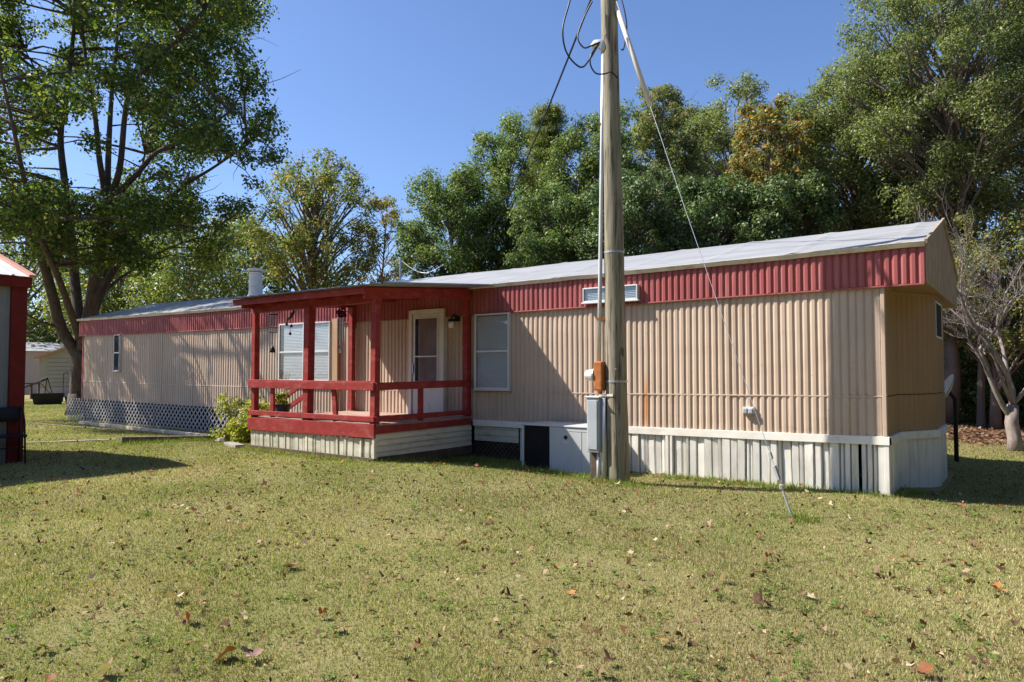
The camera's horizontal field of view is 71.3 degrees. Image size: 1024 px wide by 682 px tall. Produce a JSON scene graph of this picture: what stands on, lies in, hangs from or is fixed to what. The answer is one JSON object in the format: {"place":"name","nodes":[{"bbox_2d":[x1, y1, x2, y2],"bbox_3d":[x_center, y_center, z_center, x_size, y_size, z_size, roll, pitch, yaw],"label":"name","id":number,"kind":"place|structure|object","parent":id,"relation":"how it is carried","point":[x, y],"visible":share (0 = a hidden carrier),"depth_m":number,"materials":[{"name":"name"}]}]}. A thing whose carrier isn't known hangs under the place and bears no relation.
{"place":"outdoors","nodes":[
{"label":"outdoors","id":0,"kind":"place"},
{"bbox_2d":[27,422,117,429],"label":"path","id":1,"kind":"structure","parent":0,"point":[68,425],"depth_m":17.89,"materials":[{"name":"grey concrete"}]},
{"bbox_2d":[0,394,1023,681],"bbox_3d":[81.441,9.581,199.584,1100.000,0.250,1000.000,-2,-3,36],"label":"ground","id":2,"kind":"structure","parent":0,"point":[300,666],"depth_m":4.81,"materials":[{"name":"green plant"}]},
{"bbox_2d":[0,406,26,463],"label":"garden bench","id":3,"kind":"object","parent":2,"relation":"on","point":[7,414],"visible":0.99,"depth_m":10.12,"materials":[{"name":"black paint"}]},
{"bbox_2d":[0,254,36,463],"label":"shed","id":4,"kind":"structure","parent":2,"relation":"on","point":[14,286],"depth_m":10.27,"materials":[{"name":"red wood"}]},
{"bbox_2d":[25,379,45,398],"bbox_3d":[-25.005,2.458,36.804,1.836,1.057,0.116,2,-3,-34],"label":"ramp railing","id":5,"kind":"object","parent":2,"relation":"on","point":[38,386],"visible":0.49,"depth_m":36.93,"materials":[{"name":"brown wood"}]},
{"bbox_2d":[25,342,63,393],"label":"house","id":6,"kind":"structure","parent":2,"relation":"on","point":[34,349],"depth_m":44.67,"materials":[{"name":"metal"}]},
{"bbox_2d":[0,171,91,342],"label":"broadleaf tree","id":7,"kind":"object","parent":2,"relation":"on","point":[33,311],"visible":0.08,"depth_m":51.34,"materials":[{"name":"green plant"}]},
{"bbox_2d":[41,377,51,392],"bbox_3d":[-22.409,2.316,34.454,0.592,1.162,0.057,2,-3,-33],"label":"metal frame","id":8,"kind":"object","parent":2,"relation":"on","point":[46,378],"visible":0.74,"depth_m":34.42,"materials":[{"name":"black paint"}]},
{"bbox_2d":[39,643,54,646],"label":"fallen leaf","id":9,"kind":"object","parent":2,"relation":"on","point":[48,645],"visible":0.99,"depth_m":3.52,"materials":[{"name":"beige plant"}]},
{"bbox_2d":[31,393,64,404],"bbox_3d":[-20.123,2.521,30.949,1.220,0.495,0.690,2,-3,-33],"label":"black tub","id":10,"kind":"object","parent":2,"relation":"on","point":[46,398],"visible":0.94,"depth_m":30.72,"materials":[{"name":"paint"}]},
{"bbox_2d":[42,671,55,680],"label":"fallen leaf","id":11,"kind":"object","parent":2,"relation":"on","point":[51,677],"visible":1,"depth_m":3.18,"materials":[{"name":"orange plant"}]},
{"bbox_2d":[34,347,71,396],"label":"garage","id":12,"kind":"structure","parent":2,"relation":"on","point":[54,365],"depth_m":39.54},
{"bbox_2d":[47,359,71,385],"bbox_3d":[-24.439,1.758,40.054,2.700,1.520,0.035,1,-3,-32],"label":"garage door","id":13,"kind":"structure","parent":12,"relation":"in","point":[57,382],"depth_m":39.61,"materials":[{"name":"beige metal"}]},
{"bbox_2d":[23,439,114,442],"bbox_3d":[-8.297,1.881,13.373,1.526,0.036,0.070,1,-3,-22],"label":"edging board","id":14,"kind":"object","parent":2,"relation":"on","point":[73,440],"visible":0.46,"depth_m":13.39,"materials":[{"name":"wood"}]},
{"bbox_2d":[95,657,112,675],"bbox_3d":[-1.875,1.496,3.286,0.067,0.074,0.133,1,-2,-20],"label":"fallen leaf","id":15,"kind":"object","parent":2,"relation":"on","point":[104,666],"visible":1,"depth_m":3.26,"materials":[{"name":"yellow plant"}]},
{"bbox_2d":[32,228,183,346],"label":"broadleaf tree","id":16,"kind":"object","parent":2,"relation":"on","point":[111,304],"visible":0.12,"depth_m":42.28,"materials":[{"name":"green plant"}]},
{"bbox_2d":[78,421,211,435],"bbox_3d":[-9.153,2.158,17.507,7.159,0.107,0.120,-2,-3,39],"label":"edging board","id":17,"kind":"object","parent":2,"relation":"on","point":[138,428],"visible":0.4,"depth_m":17.38,"materials":[{"name":"wood"}]},
{"bbox_2d":[0,0,298,414],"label":"shade tree","id":18,"kind":"object","parent":2,"relation":"on","point":[28,214],"visible":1,"depth_m":22.02,"materials":[{"name":"green plant"}]},
{"bbox_2d":[120,435,230,443],"bbox_3d":[-6.334,1.870,13.525,1.922,0.220,0.120,2,-3,-39],"label":"edging timber","id":19,"kind":"object","parent":2,"relation":"on","point":[137,438],"visible":0.43,"depth_m":13.28,"materials":[{"name":"wood"}]},
{"bbox_2d":[167,590,183,597],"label":"fallen leaf","id":20,"kind":"object","parent":2,"relation":"on","point":[170,594],"visible":1,"depth_m":4.21,"materials":[{"name":"yellow plant"}]},
{"bbox_2d":[114,211,255,310],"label":"broadleaf tree","id":21,"kind":"object","parent":2,"relation":"on","point":[184,286],"visible":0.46,"depth_m":38.77,"materials":[{"name":"green plant"}]},
{"bbox_2d":[182,609,191,624],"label":"fallen leaf","id":22,"kind":"object","parent":2,"relation":"on","point":[186,619],"visible":0.99,"depth_m":3.90,"materials":[{"name":"brown plant"}]},
{"bbox_2d":[215,437,227,441],"bbox_3d":[-5.536,1.890,13.593,0.228,0.110,0.234,-2,-3,36],"label":"stone","id":23,"kind":"object","parent":2,"relation":"on","point":[221,439],"visible":0.59,"depth_m":13.53,"materials":[{"name":"stone"}]},
{"bbox_2d":[25,266,429,342],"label":"woods","id":24,"kind":"object","parent":2,"relation":"on","point":[31,337],"depth_m":47.88,"materials":[{"name":"green plant"}]},
{"bbox_2d":[214,641,241,660],"bbox_3d":[-1.385,1.508,3.483,0.092,0.036,0.165,-38,-14,36],"label":"fallen leaf","id":25,"kind":"object","parent":2,"relation":"on","point":[229,648],"visible":1,"depth_m":3.46,"materials":[{"name":"brown plant"}]},
{"bbox_2d":[224,442,244,448],"bbox_3d":[-4.863,1.823,12.489,0.160,0.078,0.734,2,-3,-37],"label":"concrete block","id":26,"kind":"object","parent":2,"relation":"on","point":[234,444],"depth_m":12.33,"materials":[{"name":"white concrete"}]},
{"bbox_2d":[208,392,269,443],"bbox_3d":[-5.010,1.550,13.898,2.052,1.148,1.290,-2,-3,36],"label":"shrub","id":27,"kind":"object","parent":2,"relation":"on","point":[237,428],"visible":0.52,"depth_m":13.75,"materials":[{"name":"green plant"}]},
{"bbox_2d":[181,205,298,298],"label":"broadleaf tree","id":28,"kind":"object","parent":2,"relation":"on","point":[256,264],"visible":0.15,"depth_m":46.97,"materials":[{"name":"green plant"}]},
{"bbox_2d":[237,609,247,618],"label":"fallen leaf","id":29,"kind":"object","parent":2,"relation":"on","point":[242,615],"visible":1,"depth_m":3.98,"materials":[{"name":"beige plant"}]},
{"bbox_2d":[238,646,263,656],"bbox_3d":[-1.273,1.508,3.453,0.087,0.032,0.153,19,7,35],"label":"fallen leaf","id":30,"kind":"object","parent":2,"relation":"on","point":[256,651],"visible":1,"depth_m":3.47,"materials":[{"name":"beige plant"}]},
{"bbox_2d":[283,555,297,567],"bbox_3d":[-1.549,1.557,4.995,0.141,0.073,0.083,2,-3,-42],"label":"fallen leaf","id":31,"kind":"object","parent":2,"relation":"on","point":[291,564],"visible":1,"depth_m":4.99,"materials":[{"name":"brown plant"}]},
{"bbox_2d":[233,147,386,290],"bbox_3d":[-8.900,-3.052,31.771,6.216,11.821,6.358,-2,-3,36],"label":"maple tree","id":32,"kind":"object","parent":2,"relation":"on","point":[313,267],"visible":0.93,"depth_m":31.23,"materials":[{"name":"green plant"}]},
{"bbox_2d":[318,607,326,614],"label":"fallen leaf","id":33,"kind":"object","parent":2,"relation":"on","point":[321,611],"visible":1,"depth_m":4.04,"materials":[{"name":"brown plant"}]},
{"bbox_2d":[230,282,493,461],"bbox_3d":[-2.927,0.491,12.294,4.723,2.873,2.630,-2,-3,36],"label":"porch","id":34,"kind":"object","parent":2,"relation":"on","point":[418,433],"visible":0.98,"depth_m":11.36,"materials":[{"name":"red paint"}]},
{"bbox_2d":[268,314,277,352],"bbox_3d":[-4.068,-0.152,12.141,0.215,0.694,0.097,-2,-3,36],"label":"wind chime","id":35,"kind":"object","parent":34,"relation":"hanging from","point":[272,349],"visible":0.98,"depth_m":12.13,"materials":[{"name":"brown metal"}]},
{"bbox_2d":[275,372,298,411],"bbox_3d":[-3.961,0.914,12.353,0.470,0.772,0.361,-1,-3,29],"label":"potted plant","id":36,"kind":"object","parent":34,"relation":"on","point":[282,405],"visible":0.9,"depth_m":12.29,"materials":[{"name":"green plant"}]},
{"bbox_2d":[285,310,294,334],"bbox_3d":[-3.696,-0.316,11.877,0.240,0.438,0.060,-2,-3,36],"label":"wind chime","id":37,"kind":"object","parent":34,"relation":"hanging from","point":[291,316],"visible":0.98,"depth_m":11.85,"materials":[{"name":"brown metal"}]},
{"bbox_2d":[336,306,347,353],"bbox_3d":[-2.660,-0.182,11.118,0.179,0.756,0.164,-2,-3,36],"label":"wind chime","id":38,"kind":"object","parent":34,"relation":"hanging from","point":[341,313],"visible":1,"depth_m":11.10,"materials":[{"name":"brown metal"}]},
{"bbox_2d":[352,193,414,283],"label":"tree","id":39,"kind":"object","parent":2,"relation":"on","point":[380,205],"visible":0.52,"depth_m":33.73,"materials":[{"name":"green plant"}]},
{"bbox_2d":[415,637,423,645],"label":"fallen leaf","id":40,"kind":"object","parent":2,"relation":"on","point":[418,642],"visible":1,"depth_m":3.61,"materials":[{"name":"brown plant"}]},
{"bbox_2d":[386,162,511,279],"bbox_3d":[-2.495,-2.256,29.720,5.133,10.029,5.165,-2,-3,36],"label":"broadleaf tree","id":41,"kind":"object","parent":2,"relation":"on","point":[458,259],"visible":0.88,"depth_m":29.04,"materials":[{"name":"green plant"}]},
{"bbox_2d":[456,540,467,546],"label":"fallen leaf","id":42,"kind":"object","parent":2,"relation":"on","point":[463,542],"visible":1,"depth_m":5.61,"materials":[{"name":"brown plant"}]},
{"bbox_2d":[451,107,541,271],"bbox_3d":[-0.276,-3.556,30.962,5.046,12.757,5.236,-2,-3,36],"label":"broadleaf tree","id":43,"kind":"object","parent":2,"relation":"on","point":[505,162],"visible":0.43,"depth_m":30.16,"materials":[{"name":"green plant"}]},
{"bbox_2d":[505,586,512,595],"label":"fallen leaf","id":44,"kind":"object","parent":2,"relation":"on","point":[508,593],"visible":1,"depth_m":4.43,"materials":[{"name":"brown plant"}]},
{"bbox_2d":[67,419,953,524],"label":"tall grass","id":45,"kind":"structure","parent":2,"relation":"on","point":[498,462],"depth_m":9.81,"materials":[{"name":"green plant"}]},
{"bbox_2d":[0,442,1023,681],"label":"weeds","id":46,"kind":"object","parent":2,"relation":"on","point":[795,659],"visible":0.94,"depth_m":4.60,"materials":[{"name":"green plant"}]},
{"bbox_2d":[0,418,1023,681],"bbox_3d":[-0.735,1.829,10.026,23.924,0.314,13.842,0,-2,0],"label":"fallen leaves","id":47,"kind":"object","parent":2,"relation":"on","point":[496,619],"visible":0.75,"depth_m":4.97,"materials":[{"name":"brown plant"}]},
{"bbox_2d":[66,218,958,495],"bbox_3d":[-3.027,0.076,16.567,22.493,4.410,4.597,-2,-3,36],"label":"mobile home","id":48,"kind":"object","parent":2,"relation":"on","point":[836,338],"visible":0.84,"depth_m":10.24,"materials":[{"name":"beige metal"}]},
{"bbox_2d":[113,335,121,371],"bbox_3d":[-10.835,0.334,19.608,0.350,1.007,0.097,-2,-3,36],"label":"window","id":49,"kind":"structure","parent":48,"relation":"in","point":[117,338],"depth_m":19.57,"materials":[{"name":"glass"}]},
{"bbox_2d":[278,321,331,380],"bbox_3d":[-4.323,0.228,14.884,1.660,1.220,0.085,-2,-3,36],"label":"window","id":50,"kind":"structure","parent":48,"relation":"in","point":[290,350],"depth_m":14.96,"materials":[{"name":"glass"}]},
{"bbox_2d":[332,319,338,400],"bbox_3d":[-3.530,0.460,14.251,0.205,1.819,0.060,-2,-3,36],"label":"plank","id":51,"kind":"object","parent":48,"relation":"attached to","point":[335,346],"visible":0.64,"depth_m":14.25,"materials":[{"name":"wood"}]},
{"bbox_2d":[408,308,446,413],"bbox_3d":[-1.533,0.395,12.811,0.850,1.928,0.163,-2,-3,36],"label":"door","id":52,"kind":"structure","parent":48,"relation":"in","point":[427,361],"depth_m":12.78,"materials":[{"name":"metal"}]},
{"bbox_2d":[473,312,511,390],"bbox_3d":[-0.328,0.183,11.978,0.770,1.297,0.097,-2,-3,36],"label":"window","id":53,"kind":"structure","parent":48,"relation":"in","point":[492,331],"depth_m":11.97,"materials":[{"name":"glass"}]},
{"bbox_2d":[581,284,639,303],"bbox_3d":[1.469,-0.693,10.661,0.955,0.242,0.097,-2,-3,36],"label":"window","id":54,"kind":"structure","parent":48,"relation":"in","point":[632,292],"depth_m":10.71,"materials":[{"name":"glass"}]},
{"bbox_2d":[935,300,941,338],"bbox_3d":[6.026,-0.288,10.079,0.012,0.510,0.810,-2,-3,36],"label":"window","id":55,"kind":"structure","parent":48,"relation":"in","point":[938,307],"depth_m":10.02,"materials":[{"name":"glass"}]},
{"bbox_2d":[486,98,583,270],"bbox_3d":[1.327,-3.596,29.021,5.140,12.530,5.318,-2,-3,36],"label":"broadleaf tree","id":56,"kind":"object","parent":2,"relation":"on","point":[554,118],"visible":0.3,"depth_m":28.97,"materials":[{"name":"green plant"}]},
{"bbox_2d":[531,637,551,645],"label":"fallen leaf","id":57,"kind":"object","parent":2,"relation":"on","point":[544,643],"visible":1,"depth_m":3.64,"materials":[{"name":"yellow plant"}]},
{"bbox_2d":[498,179,603,267],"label":"broadleaf tree","id":58,"kind":"object","parent":2,"relation":"on","point":[556,243],"visible":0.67,"depth_m":23.96,"materials":[{"name":"green plant"}]},
{"bbox_2d":[521,421,606,474],"bbox_3d":[0.812,1.587,10.621,1.190,0.707,0.672,-2,-3,36],"label":"air conditioner","id":59,"kind":"object","parent":2,"relation":"on","point":[557,445],"visible":0.65,"depth_m":10.36,"materials":[{"name":"white metal"}]},
{"bbox_2d":[530,99,654,260],"bbox_3d":[3.416,-3.362,27.902,5.058,12.078,5.087,-2,-3,36],"label":"broadleaf tree","id":60,"kind":"object","parent":2,"relation":"on","point":[575,141],"visible":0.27,"depth_m":26.98,"materials":[{"name":"green plant"}]},
{"bbox_2d":[596,662,606,673],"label":"fallen leaf","id":61,"kind":"object","parent":2,"relation":"on","point":[600,670],"visible":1,"depth_m":3.31,"materials":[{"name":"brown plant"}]},
{"bbox_2d":[604,648,613,661],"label":"fallen leaf","id":62,"kind":"object","parent":2,"relation":"on","point":[608,658],"visible":1,"depth_m":3.44,"materials":[{"name":"brown plant"}]},
{"bbox_2d":[601,0,629,482],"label":"utility pole","id":63,"kind":"object","parent":2,"relation":"on","point":[617,445],"visible":0.97,"depth_m":9.18,"materials":[{"name":"wood"}]},
{"bbox_2d":[481,0,591,245],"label":"overhead cable","id":64,"kind":"object","parent":63,"relation":"attached to","point":[571,49],"visible":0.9,"depth_m":14.19,"materials":[{"name":"black rubber"}]},
{"bbox_2d":[584,39,612,480],"bbox_3d":[1.132,-1.051,9.295,0.410,5.832,0.215,-2,-3,36],"label":"service riser","id":65,"kind":"object","parent":63,"relation":"attached to","point":[596,424],"visible":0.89,"depth_m":9.20,"materials":[{"name":"metal"}]},
{"bbox_2d":[562,0,617,78],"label":"drip loop","id":66,"kind":"object","parent":65,"relation":"attached to","point":[593,51],"visible":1,"depth_m":9.16,"materials":[{"name":"black rubber"}]},
{"bbox_2d":[615,1,791,516],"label":"guy wire","id":67,"kind":"object","parent":63,"relation":"attached to","point":[640,77],"visible":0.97,"depth_m":8.78,"materials":[{"name":"metal"}]},
{"bbox_2d":[621,0,626,50],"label":"ground wire","id":68,"kind":"object","parent":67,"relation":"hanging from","point":[626,23],"visible":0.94,"depth_m":9.20,"materials":[{"name":"black metal"}]},
{"bbox_2d":[570,159,705,260],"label":"broadleaf tree","id":69,"kind":"object","parent":2,"relation":"on","point":[642,194],"visible":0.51,"depth_m":21.92,"materials":[{"name":"green plant"}]},
{"bbox_2d":[625,82,709,253],"bbox_3d":[6.585,-4.179,29.887,4.571,13.885,4.659,-2,-3,36],"label":"broadleaf tree","id":70,"kind":"object","parent":2,"relation":"on","point":[688,143],"visible":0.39,"depth_m":29.25,"materials":[{"name":"green plant"}]},
{"bbox_2d":[647,101,735,232],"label":"broadleaf tree","id":71,"kind":"object","parent":2,"relation":"on","point":[720,153],"visible":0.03,"depth_m":35.82,"materials":[{"name":"green plant"}]},
{"bbox_2d":[707,655,718,661],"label":"fallen leaf","id":72,"kind":"object","parent":2,"relation":"on","point":[714,659],"visible":1,"depth_m":3.38,"materials":[{"name":"beige plant"}]},
{"bbox_2d":[652,170,781,251],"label":"broadleaf tree","id":73,"kind":"object","parent":2,"relation":"on","point":[713,225],"visible":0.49,"depth_m":21.12,"materials":[{"name":"green plant"}]},
{"bbox_2d":[668,70,796,231],"bbox_3d":[10.159,-4.954,32.871,6.475,15.685,6.260,-2,-3,36],"label":"broadleaf tree","id":74,"kind":"object","parent":2,"relation":"on","point":[711,123],"visible":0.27,"depth_m":32.44,"materials":[{"name":"green plant"}]},
{"bbox_2d":[746,588,763,604],"bbox_3d":[1.457,1.528,4.275,0.064,0.113,0.087,2,-3,-34],"label":"fallen leaf","id":75,"kind":"object","parent":2,"relation":"on","point":[758,598],"visible":1,"depth_m":4.28,"materials":[{"name":"brown plant"}]},
{"bbox_2d":[723,90,817,211],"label":"autumn tree","id":76,"kind":"object","parent":2,"relation":"on","point":[765,117],"visible":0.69,"depth_m":21.49,"materials":[{"name":"yellow plant"}]},
{"bbox_2d":[732,165,849,240],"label":"broadleaf tree","id":77,"kind":"object","parent":2,"relation":"on","point":[782,196],"visible":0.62,"depth_m":20.18,"materials":[{"name":"green plant"}]},
{"bbox_2d":[794,587,809,594],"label":"fallen leaf","id":78,"kind":"object","parent":2,"relation":"on","point":[801,592],"visible":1,"depth_m":4.46,"materials":[{"name":"beige plant"}]},
{"bbox_2d":[806,592,815,597],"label":"fallen leaf","id":79,"kind":"object","parent":2,"relation":"on","point":[811,595],"visible":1,"depth_m":4.39,"materials":[{"name":"beige plant"}]},
{"bbox_2d":[751,48,942,234],"bbox_3d":[11.006,-3.330,22.945,6.278,11.652,5.836,-2,-3,36],"label":"oak tree","id":80,"kind":"object","parent":2,"relation":"on","point":[864,209],"visible":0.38,"depth_m":21.69,"materials":[{"name":"green plant"}]},
{"bbox_2d":[872,566,880,573],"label":"fallen leaf","id":81,"kind":"object","parent":2,"relation":"on","point":[877,569],"visible":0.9,"depth_m":4.91,"materials":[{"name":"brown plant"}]},
{"bbox_2d":[907,549,914,557],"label":"fallen leaf","id":82,"kind":"object","parent":2,"relation":"on","point":[911,554],"visible":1,"depth_m":5.33,"materials":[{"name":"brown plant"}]},
{"bbox_2d":[818,0,1023,423],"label":"oak tree","id":83,"kind":"object","parent":2,"relation":"on","point":[956,100],"visible":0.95,"depth_m":19.28,"materials":[{"name":"green plant"}]},
{"bbox_2d":[910,661,934,673],"bbox_3d":[1.900,1.521,3.309,0.116,0.017,0.074,-18,10,-4],"label":"fallen leaf","id":84,"kind":"object","parent":2,"relation":"on","point":[925,666],"visible":1,"depth_m":3.31,"materials":[{"name":"orange plant"}]},
{"bbox_2d":[943,374,958,461],"bbox_3d":[7.382,1.336,12.206,0.421,1.538,0.563,1,-2,-17],"label":"satellite dish","id":85,"kind":"object","parent":2,"relation":"on","point":[948,382],"visible":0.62,"depth_m":12.10,"materials":[{"name":"black paint"}]},
{"bbox_2d":[909,182,1023,451],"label":"bare tree","id":86,"kind":"object","parent":2,"relation":"on","point":[1010,410],"visible":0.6,"depth_m":13.91,"materials":[{"name":"grey plant"}]},
{"bbox_2d":[970,540,978,546],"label":"fallen leaf","id":87,"kind":"object","parent":2,"relation":"on","point":[974,543],"visible":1,"depth_m":5.67,"materials":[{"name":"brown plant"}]},
{"bbox_2d":[966,155,986,427],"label":"woodland tree","id":88,"kind":"object","parent":2,"relation":"on","point":[980,416],"visible":0.39,"depth_m":19.40,"materials":[{"name":"brown plant"}]},
{"bbox_2d":[938,180,1023,429],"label":"understory tree","id":89,"kind":"object","parent":2,"relation":"on","point":[994,237],"visible":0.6,"depth_m":18.57,"materials":[{"name":"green plant"}]},
{"bbox_2d":[940,0,1023,234],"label":"oak tree","id":90,"kind":"object","parent":2,"relation":"on","point":[1021,188],"visible":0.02,"depth_m":21.84,"materials":[{"name":"green plant"}]},
{"bbox_2d":[944,298,1023,423],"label":"understory tree","id":91,"kind":"object","parent":2,"relation":"on","point":[970,384],"visible":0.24,"depth_m":20.04,"materials":[{"name":"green plant"}]},
{"bbox_2d":[946,417,1023,445],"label":"woodland litter","id":92,"kind":"object","parent":2,"relation":"on","point":[997,438],"visible":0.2,"depth_m":16.74,"materials":[{"name":"brown plant"}]},
{"bbox_2d":[980,164,990,422],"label":"woodland tree","id":93,"kind":"object","parent":2,"relation":"on","point":[986,294],"depth_m":21.04,"materials":[{"name":"brown plant"}]},
{"bbox_2d":[952,233,1023,423],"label":"undergrowth","id":94,"kind":"object","parent":2,"relation":"on","point":[1021,399],"visible":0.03,"depth_m":20.28,"materials":[{"name":"green plant"}]},
{"bbox_2d":[992,582,1004,590],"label":"fallen leaf","id":95,"kind":"object","parent":2,"relation":"on","point":[997,585],"visible":1,"depth_m":4.53,"materials":[{"name":"orange plant"}]},
{"bbox_2d":[974,285,1023,422],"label":"understory tree","id":96,"kind":"object","parent":2,"relation":"on","point":[1019,360],"visible":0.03,"depth_m":21.67,"materials":[{"name":"green plant"}]},
{"bbox_2d":[995,564,1005,570],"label":"fallen leaf","id":97,"kind":"object","parent":2,"relation":"on","point":[1000,568],"visible":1,"depth_m":5.00,"materials":[{"name":"brown plant"}]},
{"bbox_2d":[1007,616,1020,625],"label":"fallen leaf","id":98,"kind":"object","parent":2,"relation":"on","point":[1014,623],"visible":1,"depth_m":3.92,"materials":[{"name":"brown plant"}]},
{"bbox_2d":[0,0,1023,362],"label":"sky","id":99,"kind":"structure","parent":0,"point":[396,88],"materials":[{"name":"blue"}]}
]}

